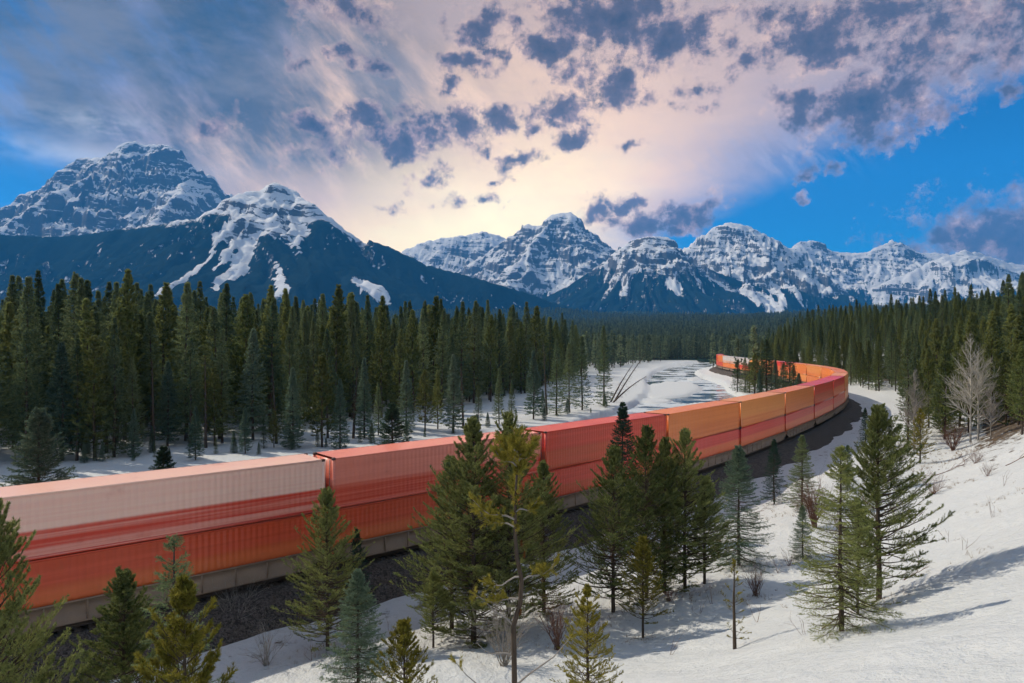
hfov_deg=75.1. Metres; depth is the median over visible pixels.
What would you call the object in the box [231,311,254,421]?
pine tree
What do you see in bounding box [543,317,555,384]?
spruce tree
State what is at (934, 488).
shrub
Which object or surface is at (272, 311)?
spruce tree
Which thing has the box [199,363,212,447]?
dead tree
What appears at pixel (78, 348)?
spruce tree
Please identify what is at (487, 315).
spruce tree
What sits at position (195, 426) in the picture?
spruce tree
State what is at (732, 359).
container
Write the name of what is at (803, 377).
container
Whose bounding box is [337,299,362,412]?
spruce tree
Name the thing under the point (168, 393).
spruce tree
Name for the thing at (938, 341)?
pine tree
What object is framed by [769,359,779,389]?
spruce tree
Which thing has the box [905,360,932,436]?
pine tree
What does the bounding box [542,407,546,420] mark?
spruce tree
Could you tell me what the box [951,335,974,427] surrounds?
pine tree
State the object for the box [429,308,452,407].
spruce tree
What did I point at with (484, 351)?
spruce tree
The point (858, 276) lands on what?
mountain
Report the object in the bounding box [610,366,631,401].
dead tree
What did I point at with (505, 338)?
spruce tree
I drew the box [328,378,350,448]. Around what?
spruce tree
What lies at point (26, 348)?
spruce tree
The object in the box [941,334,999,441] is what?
aspen tree
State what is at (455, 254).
mountain
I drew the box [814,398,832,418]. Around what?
container
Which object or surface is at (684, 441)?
pine tree
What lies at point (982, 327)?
pine tree
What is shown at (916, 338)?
spruce tree
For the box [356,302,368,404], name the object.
spruce tree
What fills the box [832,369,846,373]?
container
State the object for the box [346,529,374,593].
spruce tree
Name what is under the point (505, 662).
shrub
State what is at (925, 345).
pine tree
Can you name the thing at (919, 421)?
pine tree
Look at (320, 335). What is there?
pine tree
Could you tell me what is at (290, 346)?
spruce tree
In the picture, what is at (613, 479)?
pine tree
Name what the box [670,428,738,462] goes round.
container
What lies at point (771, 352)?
spruce tree
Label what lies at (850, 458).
spruce tree
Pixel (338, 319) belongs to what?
pine tree
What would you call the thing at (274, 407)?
dead tree
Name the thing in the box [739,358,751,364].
container
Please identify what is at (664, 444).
pine tree
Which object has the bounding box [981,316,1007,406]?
spruce tree
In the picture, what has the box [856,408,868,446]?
spruce tree
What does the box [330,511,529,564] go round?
well car
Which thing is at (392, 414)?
spruce tree
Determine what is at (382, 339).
pine tree
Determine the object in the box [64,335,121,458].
pine tree
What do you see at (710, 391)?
river
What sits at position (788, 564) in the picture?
shrub
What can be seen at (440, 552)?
pine tree
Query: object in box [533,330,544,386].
spruce tree
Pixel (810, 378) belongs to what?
container
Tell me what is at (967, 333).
pine tree
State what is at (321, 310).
spruce tree
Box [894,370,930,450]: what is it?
aspen tree
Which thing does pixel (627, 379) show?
dead tree
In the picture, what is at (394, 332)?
spruce tree
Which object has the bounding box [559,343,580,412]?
spruce tree
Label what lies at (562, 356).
pine tree
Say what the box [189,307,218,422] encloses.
pine tree
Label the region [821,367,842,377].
container
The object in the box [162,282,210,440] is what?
spruce tree
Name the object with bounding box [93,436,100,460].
spruce tree
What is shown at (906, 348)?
spruce tree
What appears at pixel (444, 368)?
spruce tree
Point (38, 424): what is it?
spruce tree
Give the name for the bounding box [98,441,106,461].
spruce tree
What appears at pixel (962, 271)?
mountain
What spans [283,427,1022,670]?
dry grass
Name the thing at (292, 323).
spruce tree
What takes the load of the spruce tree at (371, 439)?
on the ground at (962, 606)
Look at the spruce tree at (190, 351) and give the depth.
93.37 m
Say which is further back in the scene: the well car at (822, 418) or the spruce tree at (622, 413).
the well car at (822, 418)
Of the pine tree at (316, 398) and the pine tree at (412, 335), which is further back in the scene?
the pine tree at (412, 335)
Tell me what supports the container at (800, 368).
on the container at (803, 377)
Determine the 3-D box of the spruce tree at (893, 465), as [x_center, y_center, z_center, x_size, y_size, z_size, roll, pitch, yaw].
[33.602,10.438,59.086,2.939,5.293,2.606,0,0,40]
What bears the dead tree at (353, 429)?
on the ground at (962, 606)
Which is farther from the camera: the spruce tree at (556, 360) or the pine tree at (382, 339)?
the spruce tree at (556, 360)
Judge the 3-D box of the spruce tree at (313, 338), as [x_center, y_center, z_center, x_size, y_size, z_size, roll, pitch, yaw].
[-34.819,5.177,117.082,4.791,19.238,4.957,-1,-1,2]
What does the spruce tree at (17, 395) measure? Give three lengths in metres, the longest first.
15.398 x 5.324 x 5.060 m
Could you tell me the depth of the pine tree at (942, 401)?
92.39 m
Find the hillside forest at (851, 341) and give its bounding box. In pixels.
[747,271,1023,397]
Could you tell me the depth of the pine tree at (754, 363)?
189.69 m
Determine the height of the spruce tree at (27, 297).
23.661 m
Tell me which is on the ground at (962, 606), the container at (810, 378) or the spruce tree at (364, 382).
the spruce tree at (364, 382)
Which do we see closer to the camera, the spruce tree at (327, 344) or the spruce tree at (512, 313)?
the spruce tree at (327, 344)
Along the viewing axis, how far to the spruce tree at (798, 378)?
169.84 m
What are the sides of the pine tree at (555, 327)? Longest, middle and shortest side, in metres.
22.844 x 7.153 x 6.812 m
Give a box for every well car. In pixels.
[1,549,323,637]
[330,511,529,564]
[546,475,661,509]
[677,450,732,473]
[742,431,785,454]
[784,419,814,438]
[813,410,833,425]
[833,402,845,414]
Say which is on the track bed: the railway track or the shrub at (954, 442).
the railway track
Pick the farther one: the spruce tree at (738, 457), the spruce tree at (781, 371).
the spruce tree at (781, 371)
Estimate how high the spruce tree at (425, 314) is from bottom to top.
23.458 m
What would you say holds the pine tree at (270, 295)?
on the ground at (962, 606)
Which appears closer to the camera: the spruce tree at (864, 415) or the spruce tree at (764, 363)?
the spruce tree at (864, 415)
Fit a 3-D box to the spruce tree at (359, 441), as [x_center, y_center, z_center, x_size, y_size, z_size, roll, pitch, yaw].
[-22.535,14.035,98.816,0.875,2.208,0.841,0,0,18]
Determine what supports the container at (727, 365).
on the well car
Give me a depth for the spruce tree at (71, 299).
93.62 m
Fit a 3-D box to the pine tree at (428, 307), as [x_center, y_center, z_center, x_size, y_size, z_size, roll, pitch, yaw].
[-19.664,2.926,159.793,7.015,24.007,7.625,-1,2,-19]
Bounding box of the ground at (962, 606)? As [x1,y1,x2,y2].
[0,306,1023,682]
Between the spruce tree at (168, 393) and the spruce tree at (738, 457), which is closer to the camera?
the spruce tree at (738, 457)
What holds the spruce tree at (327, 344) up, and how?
on the ground at (962, 606)
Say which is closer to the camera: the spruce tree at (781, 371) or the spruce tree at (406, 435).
the spruce tree at (406, 435)
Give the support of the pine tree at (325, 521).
on the ground at (962, 606)
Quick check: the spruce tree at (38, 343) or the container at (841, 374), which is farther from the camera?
the container at (841, 374)
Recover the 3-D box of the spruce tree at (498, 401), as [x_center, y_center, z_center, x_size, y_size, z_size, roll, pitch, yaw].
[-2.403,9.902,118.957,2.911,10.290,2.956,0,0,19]
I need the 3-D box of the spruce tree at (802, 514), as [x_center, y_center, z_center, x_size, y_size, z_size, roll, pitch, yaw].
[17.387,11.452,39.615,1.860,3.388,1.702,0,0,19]
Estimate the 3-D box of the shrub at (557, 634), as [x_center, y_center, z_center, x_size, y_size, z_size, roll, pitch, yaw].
[1.659,11.480,28.039,3.003,3.309,3.421,0,0,0]
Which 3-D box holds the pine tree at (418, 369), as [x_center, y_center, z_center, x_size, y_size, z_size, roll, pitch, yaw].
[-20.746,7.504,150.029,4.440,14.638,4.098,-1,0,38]
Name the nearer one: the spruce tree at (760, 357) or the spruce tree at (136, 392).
the spruce tree at (136, 392)
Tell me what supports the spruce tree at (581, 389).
on the ground at (962, 606)
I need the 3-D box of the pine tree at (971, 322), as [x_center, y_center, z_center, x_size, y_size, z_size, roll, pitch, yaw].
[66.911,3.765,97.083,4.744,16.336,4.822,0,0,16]
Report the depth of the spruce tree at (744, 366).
195.89 m
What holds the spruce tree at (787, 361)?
on the ground at (962, 606)
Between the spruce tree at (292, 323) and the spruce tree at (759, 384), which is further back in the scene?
the spruce tree at (759, 384)
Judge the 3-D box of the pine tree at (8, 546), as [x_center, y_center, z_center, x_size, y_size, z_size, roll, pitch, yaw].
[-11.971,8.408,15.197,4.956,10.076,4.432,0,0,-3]
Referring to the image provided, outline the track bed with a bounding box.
[0,366,863,682]
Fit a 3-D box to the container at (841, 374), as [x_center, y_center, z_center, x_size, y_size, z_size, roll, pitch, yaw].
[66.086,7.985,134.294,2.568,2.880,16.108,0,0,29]
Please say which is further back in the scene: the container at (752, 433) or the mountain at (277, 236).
the mountain at (277, 236)
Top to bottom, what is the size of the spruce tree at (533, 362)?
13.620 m
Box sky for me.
[0,0,1023,264]
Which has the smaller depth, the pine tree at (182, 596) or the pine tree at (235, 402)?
the pine tree at (182, 596)
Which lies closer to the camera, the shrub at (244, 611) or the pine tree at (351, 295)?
the shrub at (244, 611)
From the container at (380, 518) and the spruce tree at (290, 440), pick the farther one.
the spruce tree at (290, 440)
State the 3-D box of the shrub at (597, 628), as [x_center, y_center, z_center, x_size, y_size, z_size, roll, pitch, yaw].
[3.664,12.321,29.105,1.502,1.747,1.552,0,0,-33]
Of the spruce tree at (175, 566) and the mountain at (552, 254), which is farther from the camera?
the mountain at (552, 254)
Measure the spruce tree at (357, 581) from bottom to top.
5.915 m
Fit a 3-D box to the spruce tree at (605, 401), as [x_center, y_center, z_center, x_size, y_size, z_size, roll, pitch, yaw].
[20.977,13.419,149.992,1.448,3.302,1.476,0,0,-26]
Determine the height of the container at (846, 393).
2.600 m
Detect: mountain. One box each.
[0,141,232,236]
[0,182,580,314]
[401,231,505,272]
[457,212,620,297]
[542,236,763,313]
[682,222,862,313]
[791,240,949,305]
[867,249,1023,306]
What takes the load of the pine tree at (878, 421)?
on the ground at (962, 606)
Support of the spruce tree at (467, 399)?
on the ground at (962, 606)
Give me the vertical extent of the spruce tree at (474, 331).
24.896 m
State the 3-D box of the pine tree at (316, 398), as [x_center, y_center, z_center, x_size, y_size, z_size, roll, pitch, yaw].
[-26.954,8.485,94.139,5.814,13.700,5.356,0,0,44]
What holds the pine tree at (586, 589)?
on the ground at (962, 606)
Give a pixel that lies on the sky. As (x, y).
(851, 126)
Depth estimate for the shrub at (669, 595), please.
34.70 m
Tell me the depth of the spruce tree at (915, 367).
87.92 m
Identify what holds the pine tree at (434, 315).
on the ground at (962, 606)
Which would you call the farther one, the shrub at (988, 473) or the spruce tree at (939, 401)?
the spruce tree at (939, 401)
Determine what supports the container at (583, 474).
on the well car at (574, 499)
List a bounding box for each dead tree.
[101,376,109,452]
[143,364,156,450]
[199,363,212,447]
[270,368,281,443]
[348,367,358,438]
[459,371,467,428]
[543,344,549,414]
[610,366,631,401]
[612,376,645,402]
[615,355,644,398]
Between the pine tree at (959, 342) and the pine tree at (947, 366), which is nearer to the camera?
the pine tree at (947, 366)
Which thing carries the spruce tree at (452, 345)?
on the ground at (962, 606)
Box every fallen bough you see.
[934,455,974,475]
[951,451,976,466]
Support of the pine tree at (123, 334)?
on the ground at (962, 606)
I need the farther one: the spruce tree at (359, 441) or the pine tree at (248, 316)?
the pine tree at (248, 316)
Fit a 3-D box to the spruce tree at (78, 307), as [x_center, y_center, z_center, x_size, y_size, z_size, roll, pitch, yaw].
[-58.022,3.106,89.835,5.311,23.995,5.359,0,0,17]
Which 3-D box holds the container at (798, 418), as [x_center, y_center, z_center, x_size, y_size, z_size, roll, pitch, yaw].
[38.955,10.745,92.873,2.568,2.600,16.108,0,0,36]
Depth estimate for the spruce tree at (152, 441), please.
88.27 m
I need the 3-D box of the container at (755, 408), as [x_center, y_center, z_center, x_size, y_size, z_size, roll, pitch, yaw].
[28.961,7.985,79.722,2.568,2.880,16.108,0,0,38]
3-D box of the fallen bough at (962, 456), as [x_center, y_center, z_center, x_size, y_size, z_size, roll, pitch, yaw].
[43.005,11.040,63.434,5.810,3.246,2.694,0,0,-24]
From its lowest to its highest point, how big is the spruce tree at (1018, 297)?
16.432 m
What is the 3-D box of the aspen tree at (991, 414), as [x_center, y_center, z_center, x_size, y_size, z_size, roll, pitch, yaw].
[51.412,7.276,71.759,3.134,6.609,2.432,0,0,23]
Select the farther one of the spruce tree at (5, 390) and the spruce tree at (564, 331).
the spruce tree at (564, 331)
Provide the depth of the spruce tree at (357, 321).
136.78 m
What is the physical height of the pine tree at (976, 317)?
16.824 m
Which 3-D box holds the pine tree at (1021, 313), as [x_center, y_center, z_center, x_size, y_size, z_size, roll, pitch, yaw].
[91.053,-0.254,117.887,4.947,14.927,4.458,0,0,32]
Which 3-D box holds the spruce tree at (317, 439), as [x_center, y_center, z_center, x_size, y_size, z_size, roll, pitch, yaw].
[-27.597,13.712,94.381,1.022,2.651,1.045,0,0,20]
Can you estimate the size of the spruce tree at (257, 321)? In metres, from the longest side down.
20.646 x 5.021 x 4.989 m
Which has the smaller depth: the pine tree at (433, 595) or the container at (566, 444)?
the pine tree at (433, 595)
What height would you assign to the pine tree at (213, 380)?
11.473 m
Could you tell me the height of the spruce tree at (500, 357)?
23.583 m
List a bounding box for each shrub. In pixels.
[212,565,273,623]
[239,614,293,665]
[415,634,429,658]
[458,582,547,666]
[523,577,581,649]
[578,612,610,642]
[661,583,679,601]
[728,560,766,595]
[778,547,799,565]
[784,458,838,527]
[896,435,914,462]
[922,470,952,493]
[929,416,978,450]
[968,446,988,463]
[981,457,997,475]
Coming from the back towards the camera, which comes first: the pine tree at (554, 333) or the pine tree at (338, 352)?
the pine tree at (554, 333)
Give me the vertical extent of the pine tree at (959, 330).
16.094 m
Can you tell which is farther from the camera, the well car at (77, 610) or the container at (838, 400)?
the container at (838, 400)
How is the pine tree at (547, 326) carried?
on the ground at (962, 606)
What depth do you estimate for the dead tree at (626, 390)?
162.65 m
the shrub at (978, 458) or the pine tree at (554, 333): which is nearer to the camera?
the shrub at (978, 458)
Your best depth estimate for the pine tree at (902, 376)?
150.22 m
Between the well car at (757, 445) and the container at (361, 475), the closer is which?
the container at (361, 475)
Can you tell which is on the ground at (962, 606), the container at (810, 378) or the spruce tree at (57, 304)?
the spruce tree at (57, 304)
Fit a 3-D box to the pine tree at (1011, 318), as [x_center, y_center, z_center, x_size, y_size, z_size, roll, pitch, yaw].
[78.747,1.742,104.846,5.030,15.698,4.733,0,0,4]
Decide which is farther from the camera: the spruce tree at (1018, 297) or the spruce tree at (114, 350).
the spruce tree at (1018, 297)
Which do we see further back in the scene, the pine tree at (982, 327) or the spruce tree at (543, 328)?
the spruce tree at (543, 328)
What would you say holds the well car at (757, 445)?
on the railway track
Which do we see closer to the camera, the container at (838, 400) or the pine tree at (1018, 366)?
the pine tree at (1018, 366)
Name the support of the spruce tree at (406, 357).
on the ground at (962, 606)
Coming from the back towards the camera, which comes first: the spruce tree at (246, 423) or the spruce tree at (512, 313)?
the spruce tree at (512, 313)
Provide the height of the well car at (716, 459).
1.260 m
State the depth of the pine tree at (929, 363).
98.03 m
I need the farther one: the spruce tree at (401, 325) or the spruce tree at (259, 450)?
the spruce tree at (401, 325)
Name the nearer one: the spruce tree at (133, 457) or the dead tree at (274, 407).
the spruce tree at (133, 457)
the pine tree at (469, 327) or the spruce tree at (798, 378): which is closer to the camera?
the pine tree at (469, 327)
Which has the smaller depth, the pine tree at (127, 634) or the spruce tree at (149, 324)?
the pine tree at (127, 634)
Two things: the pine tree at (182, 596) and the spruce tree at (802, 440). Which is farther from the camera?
the spruce tree at (802, 440)
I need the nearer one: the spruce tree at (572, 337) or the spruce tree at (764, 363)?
the spruce tree at (764, 363)
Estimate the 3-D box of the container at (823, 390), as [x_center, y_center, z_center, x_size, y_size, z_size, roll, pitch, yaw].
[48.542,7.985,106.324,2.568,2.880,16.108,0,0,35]
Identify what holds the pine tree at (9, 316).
on the ground at (962, 606)
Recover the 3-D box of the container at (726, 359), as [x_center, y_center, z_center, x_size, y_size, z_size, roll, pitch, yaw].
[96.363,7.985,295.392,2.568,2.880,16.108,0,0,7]
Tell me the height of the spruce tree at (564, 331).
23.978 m
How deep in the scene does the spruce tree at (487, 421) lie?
115.04 m
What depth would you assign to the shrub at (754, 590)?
33.90 m
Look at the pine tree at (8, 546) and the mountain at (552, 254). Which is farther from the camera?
the mountain at (552, 254)
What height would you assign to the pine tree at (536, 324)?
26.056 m
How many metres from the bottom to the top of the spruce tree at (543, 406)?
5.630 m
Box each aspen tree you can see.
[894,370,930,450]
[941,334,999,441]
[974,380,1006,438]
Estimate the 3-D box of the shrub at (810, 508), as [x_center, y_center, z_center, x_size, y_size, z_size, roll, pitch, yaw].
[20.274,9.977,45.119,4.881,5.386,3.680,0,0,-35]
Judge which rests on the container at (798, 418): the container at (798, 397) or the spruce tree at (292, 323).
the container at (798, 397)
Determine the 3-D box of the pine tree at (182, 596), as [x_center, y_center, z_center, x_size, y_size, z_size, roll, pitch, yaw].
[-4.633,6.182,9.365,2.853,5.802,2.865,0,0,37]
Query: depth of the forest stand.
125.75 m
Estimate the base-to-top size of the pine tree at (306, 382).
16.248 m
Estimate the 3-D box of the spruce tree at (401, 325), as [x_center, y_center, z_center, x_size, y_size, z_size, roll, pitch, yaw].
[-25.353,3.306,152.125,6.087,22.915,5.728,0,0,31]
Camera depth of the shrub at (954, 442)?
73.43 m
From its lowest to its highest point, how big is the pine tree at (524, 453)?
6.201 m
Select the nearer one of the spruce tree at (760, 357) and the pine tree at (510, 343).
the pine tree at (510, 343)
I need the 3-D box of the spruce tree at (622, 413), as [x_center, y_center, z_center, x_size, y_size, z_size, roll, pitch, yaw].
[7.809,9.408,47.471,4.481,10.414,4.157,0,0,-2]
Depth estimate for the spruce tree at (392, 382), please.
142.89 m
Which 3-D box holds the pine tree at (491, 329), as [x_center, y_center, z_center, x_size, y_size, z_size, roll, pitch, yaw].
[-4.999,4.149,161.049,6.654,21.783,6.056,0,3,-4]
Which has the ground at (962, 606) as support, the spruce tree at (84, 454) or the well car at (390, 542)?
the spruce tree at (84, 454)
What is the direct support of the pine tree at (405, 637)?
on the ground at (962, 606)
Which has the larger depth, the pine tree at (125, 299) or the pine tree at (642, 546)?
the pine tree at (125, 299)
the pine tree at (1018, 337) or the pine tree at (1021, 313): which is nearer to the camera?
the pine tree at (1018, 337)
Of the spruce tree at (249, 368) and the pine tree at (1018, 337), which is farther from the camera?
the spruce tree at (249, 368)
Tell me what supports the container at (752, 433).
on the well car at (757, 445)
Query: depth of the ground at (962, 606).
30.99 m
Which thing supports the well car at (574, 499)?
on the railway track
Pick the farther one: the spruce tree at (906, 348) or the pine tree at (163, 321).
the pine tree at (163, 321)
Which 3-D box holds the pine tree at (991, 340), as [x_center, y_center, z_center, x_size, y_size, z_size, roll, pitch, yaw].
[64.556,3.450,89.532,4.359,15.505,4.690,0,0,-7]
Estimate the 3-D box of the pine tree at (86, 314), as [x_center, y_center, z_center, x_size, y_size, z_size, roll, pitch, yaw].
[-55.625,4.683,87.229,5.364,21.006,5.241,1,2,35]
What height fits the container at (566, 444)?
2.880 m
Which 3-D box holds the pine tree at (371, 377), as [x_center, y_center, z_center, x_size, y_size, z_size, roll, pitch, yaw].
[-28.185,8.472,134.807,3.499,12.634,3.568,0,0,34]
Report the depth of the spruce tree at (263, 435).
92.04 m
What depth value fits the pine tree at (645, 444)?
34.71 m
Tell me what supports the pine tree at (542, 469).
on the ground at (962, 606)
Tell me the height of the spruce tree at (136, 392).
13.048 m
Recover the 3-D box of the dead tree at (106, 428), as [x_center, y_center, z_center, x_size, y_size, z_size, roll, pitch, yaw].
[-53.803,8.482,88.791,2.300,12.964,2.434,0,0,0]
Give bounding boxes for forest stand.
[0,269,567,436]
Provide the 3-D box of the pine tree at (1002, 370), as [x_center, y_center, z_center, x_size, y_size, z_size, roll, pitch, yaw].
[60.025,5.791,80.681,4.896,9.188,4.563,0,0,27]
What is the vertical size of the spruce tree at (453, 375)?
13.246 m
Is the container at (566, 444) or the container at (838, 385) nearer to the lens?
the container at (566, 444)
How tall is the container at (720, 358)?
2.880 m
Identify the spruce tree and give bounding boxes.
[0,276,54,456]
[0,338,22,446]
[0,406,78,486]
[1,339,38,441]
[2,329,49,461]
[15,307,51,438]
[37,271,85,443]
[41,283,76,438]
[44,342,84,458]
[57,277,102,450]
[59,338,95,460]
[80,430,92,459]
[80,443,89,462]
[92,338,131,458]
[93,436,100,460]
[97,317,129,448]
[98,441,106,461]
[118,357,148,452]
[126,408,141,456]
[131,450,135,460]
[131,533,228,682]
[135,311,173,439]
[147,426,157,452]
[147,445,176,470]
[148,292,183,428]
[151,361,183,446]
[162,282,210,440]
[171,336,207,444]
[184,406,206,459]
[192,306,243,438]
[207,329,239,443]
[229,431,238,452]
[230,328,270,439]
[237,406,253,453]
[248,310,266,420]
[254,297,291,432]
[257,442,260,453]
[260,418,267,448]
[271,327,307,440]
[272,303,286,412]
[279,306,308,425]
[280,367,305,447]
[287,431,295,449]
[297,309,315,416]
[303,317,324,423]
[310,329,338,437]
[315,294,337,381]
[315,434,319,446]
[315,568,395,682]
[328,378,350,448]
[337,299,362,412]
[343,324,365,419]
[343,337,357,416]
[346,302,365,411]
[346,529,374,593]
[352,358,375,437]
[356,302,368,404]
[357,430,361,442]
[367,422,375,442]
[372,382,385,434]
[374,403,412,444]
[387,318,404,410]
[388,343,398,403]
[391,306,410,400]
[396,360,416,431]
[398,333,416,400]
[402,418,410,439]
[408,309,434,408]
[413,305,435,401]
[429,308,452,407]
[436,330,448,401]
[441,354,466,432]
[444,306,464,388]
[444,336,460,400]
[450,301,474,404]
[459,315,476,400]
[462,300,488,402]
[474,385,482,420]
[479,300,500,399]
[479,320,487,394]
[485,412,489,426]
[492,309,508,397]
[492,369,503,424]
[495,309,514,394]
[501,317,517,389]
[505,305,522,391]
[507,380,517,417]
[513,301,535,392]
[523,351,546,418]
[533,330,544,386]
[538,327,547,385]
[539,390,546,415]
[541,317,551,373]
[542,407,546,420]
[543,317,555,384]
[546,340,567,414]
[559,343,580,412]
[561,319,572,378]
[564,398,570,413]
[567,320,578,377]
[569,326,576,371]
[571,336,593,409]
[590,402,642,536]
[593,325,613,405]
[602,394,607,406]
[707,445,778,573]
[729,361,742,391]
[738,358,748,391]
[741,362,755,392]
[753,350,765,388]
[755,339,774,391]
[756,370,762,392]
[760,439,789,503]
[764,349,776,389]
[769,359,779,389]
[777,362,788,388]
[778,347,796,387]
[780,435,818,507]
[783,445,904,641]
[788,505,815,560]
[789,365,797,385]
[794,373,802,384]
[835,445,859,491]
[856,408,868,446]
[879,430,906,487]
[893,330,921,443]
[902,356,925,439]
[905,329,921,385]
[916,342,921,360]
[923,364,965,433]
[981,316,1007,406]
[1001,311,1009,351]
[1010,289,1022,335]
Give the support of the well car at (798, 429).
on the railway track
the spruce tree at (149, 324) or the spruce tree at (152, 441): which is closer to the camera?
the spruce tree at (152, 441)
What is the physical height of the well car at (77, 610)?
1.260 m
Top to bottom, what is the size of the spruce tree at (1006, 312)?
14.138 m
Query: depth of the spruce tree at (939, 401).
91.66 m
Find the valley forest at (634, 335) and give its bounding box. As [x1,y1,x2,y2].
[44,299,1001,382]
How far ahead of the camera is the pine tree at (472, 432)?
30.52 m
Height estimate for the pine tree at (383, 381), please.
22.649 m
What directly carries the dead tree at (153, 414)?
on the ground at (962, 606)
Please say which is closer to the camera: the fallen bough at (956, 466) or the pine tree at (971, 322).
the fallen bough at (956, 466)
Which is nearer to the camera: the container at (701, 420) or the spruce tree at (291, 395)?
the container at (701, 420)
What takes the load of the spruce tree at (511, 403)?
on the ground at (962, 606)
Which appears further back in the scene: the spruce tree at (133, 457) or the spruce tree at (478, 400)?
the spruce tree at (478, 400)
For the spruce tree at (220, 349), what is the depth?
95.86 m
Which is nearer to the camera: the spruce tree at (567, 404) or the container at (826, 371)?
the spruce tree at (567, 404)
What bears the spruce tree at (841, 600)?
on the ground at (962, 606)
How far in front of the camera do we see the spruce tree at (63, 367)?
82.49 m
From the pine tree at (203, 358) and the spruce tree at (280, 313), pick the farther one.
the spruce tree at (280, 313)
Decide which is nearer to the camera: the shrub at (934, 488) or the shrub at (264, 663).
the shrub at (264, 663)
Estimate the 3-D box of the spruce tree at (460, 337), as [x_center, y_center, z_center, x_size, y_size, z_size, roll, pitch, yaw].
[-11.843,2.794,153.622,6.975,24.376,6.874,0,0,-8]
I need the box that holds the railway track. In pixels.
[0,368,834,649]
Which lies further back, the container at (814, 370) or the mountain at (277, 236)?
the mountain at (277, 236)
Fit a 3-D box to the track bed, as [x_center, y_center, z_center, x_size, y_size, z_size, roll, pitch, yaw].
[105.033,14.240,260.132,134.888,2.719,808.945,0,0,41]
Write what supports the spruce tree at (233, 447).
on the ground at (962, 606)
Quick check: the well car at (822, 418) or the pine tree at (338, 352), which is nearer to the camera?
the well car at (822, 418)
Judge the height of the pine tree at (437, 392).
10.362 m
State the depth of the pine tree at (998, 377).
99.67 m
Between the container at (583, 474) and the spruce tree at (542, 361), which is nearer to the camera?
the container at (583, 474)
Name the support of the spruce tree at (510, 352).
on the ground at (962, 606)
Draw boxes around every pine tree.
[0,302,22,448]
[0,497,106,682]
[61,565,190,682]
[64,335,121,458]
[67,298,109,450]
[99,306,146,443]
[105,268,149,439]
[127,312,159,432]
[132,573,239,682]
[139,282,189,433]
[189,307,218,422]
[198,320,235,430]
[198,367,228,445]
[222,294,269,430]
[227,341,241,422]
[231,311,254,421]
[253,285,286,422]
[266,410,280,447]
[271,486,385,651]
[273,288,301,399]
[296,334,312,425]
[301,353,338,446]
[309,324,337,417]
[315,284,358,422]
[326,307,342,406]
[337,292,370,407]
[367,305,396,410]
[367,354,380,412]
[367,617,438,682]
[368,295,395,417]
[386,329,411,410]
[389,455,517,628]
[400,309,423,412]
[412,369,438,430]
[413,344,426,405]
[414,415,532,648]
[415,567,459,647]
[421,304,440,376]
[422,296,445,401]
[431,370,445,428]
[443,410,582,633]
[448,423,584,682]
[458,316,478,401]
[478,314,503,401]
[500,319,519,393]
[511,460,584,615]
[512,321,529,393]
[526,306,549,383]
[545,316,562,369]
[546,328,559,382]
[549,583,623,682]
[550,320,564,382]
[555,444,667,612]
[558,332,566,379]
[568,325,581,373]
[589,424,690,599]
[617,535,673,637]
[627,436,705,600]
[640,427,743,588]
[687,476,738,583]
[720,558,751,648]
[744,353,763,393]
[820,496,903,615]
[833,403,954,600]
[897,338,910,399]
[902,408,941,458]
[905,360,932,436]
[916,337,933,418]
[918,348,940,426]
[923,318,947,421]
[929,336,961,437]
[930,372,953,430]
[951,321,965,410]
[951,325,988,432]
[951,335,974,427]
[956,312,989,419]
[973,312,985,364]
[976,310,1009,416]
[978,316,986,357]
[984,348,1004,406]
[986,352,1023,424]
[1000,304,1018,399]
[1002,315,1023,424]
[1005,341,1023,434]
[1020,302,1023,330]
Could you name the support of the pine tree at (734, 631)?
on the ground at (962, 606)
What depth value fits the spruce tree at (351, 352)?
123.41 m
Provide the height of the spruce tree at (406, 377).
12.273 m
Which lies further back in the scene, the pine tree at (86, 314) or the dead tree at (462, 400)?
the dead tree at (462, 400)
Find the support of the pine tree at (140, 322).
on the ground at (962, 606)
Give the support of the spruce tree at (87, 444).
on the ground at (962, 606)
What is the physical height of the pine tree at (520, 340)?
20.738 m
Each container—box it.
[0,453,324,564]
[0,512,324,611]
[313,431,540,507]
[327,473,538,554]
[523,412,665,470]
[541,448,660,497]
[643,400,738,444]
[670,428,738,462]
[718,355,725,361]
[718,392,784,427]
[723,356,733,362]
[723,362,729,367]
[730,357,743,363]
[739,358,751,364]
[739,415,784,447]
[765,385,813,414]
[777,361,795,371]
[785,405,813,430]
[791,363,814,374]
[791,373,806,381]
[798,380,832,404]
[807,365,828,377]
[807,375,820,381]
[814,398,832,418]
[818,376,844,396]
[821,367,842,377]
[830,372,847,389]
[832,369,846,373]
[833,391,844,409]
[845,387,847,401]
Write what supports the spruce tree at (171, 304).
on the ground at (962, 606)
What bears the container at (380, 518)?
on the well car at (390, 542)
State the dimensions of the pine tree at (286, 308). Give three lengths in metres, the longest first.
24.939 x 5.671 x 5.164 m
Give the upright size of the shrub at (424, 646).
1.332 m
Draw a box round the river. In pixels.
[609,362,735,416]
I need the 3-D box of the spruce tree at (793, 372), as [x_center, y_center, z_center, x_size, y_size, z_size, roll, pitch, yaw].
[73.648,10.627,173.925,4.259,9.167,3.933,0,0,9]
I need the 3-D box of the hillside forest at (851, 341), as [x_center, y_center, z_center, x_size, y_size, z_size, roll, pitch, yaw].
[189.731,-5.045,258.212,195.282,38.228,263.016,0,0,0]
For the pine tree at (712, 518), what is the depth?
36.51 m
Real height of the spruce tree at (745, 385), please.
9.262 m

